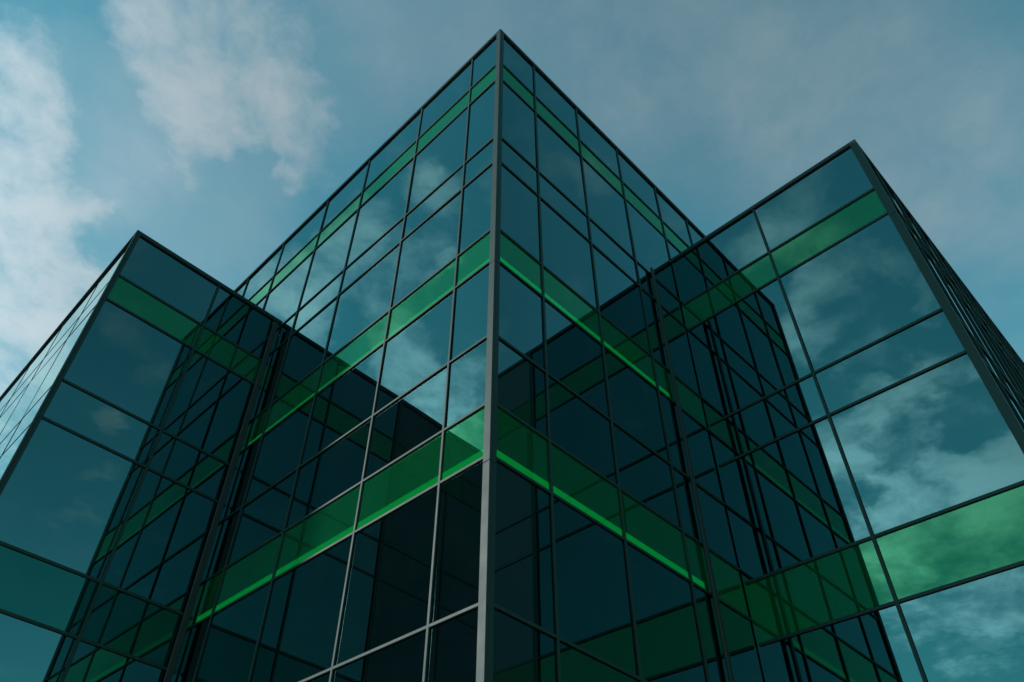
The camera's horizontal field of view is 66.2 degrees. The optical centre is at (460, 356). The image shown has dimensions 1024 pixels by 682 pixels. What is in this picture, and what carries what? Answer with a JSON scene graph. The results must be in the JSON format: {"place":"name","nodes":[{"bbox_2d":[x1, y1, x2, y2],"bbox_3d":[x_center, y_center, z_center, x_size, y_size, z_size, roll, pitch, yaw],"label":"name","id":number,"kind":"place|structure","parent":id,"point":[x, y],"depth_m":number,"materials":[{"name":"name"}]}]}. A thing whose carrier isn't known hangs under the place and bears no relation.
{"place":"outdoors","nodes":[
{"label":"outdoors","id":0,"kind":"place"},
{"bbox_2d":[0,29,1023,681],"bbox_3d":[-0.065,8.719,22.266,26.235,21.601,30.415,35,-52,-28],"label":"glass office building","id":1,"kind":"structure","parent":0,"point":[498,357],"depth_m":14.41,"materials":[{"name":"teal glass"}]},
{"bbox_2d":[0,0,1023,395],"label":"sky","id":2,"kind":"structure","parent":0,"point":[210,130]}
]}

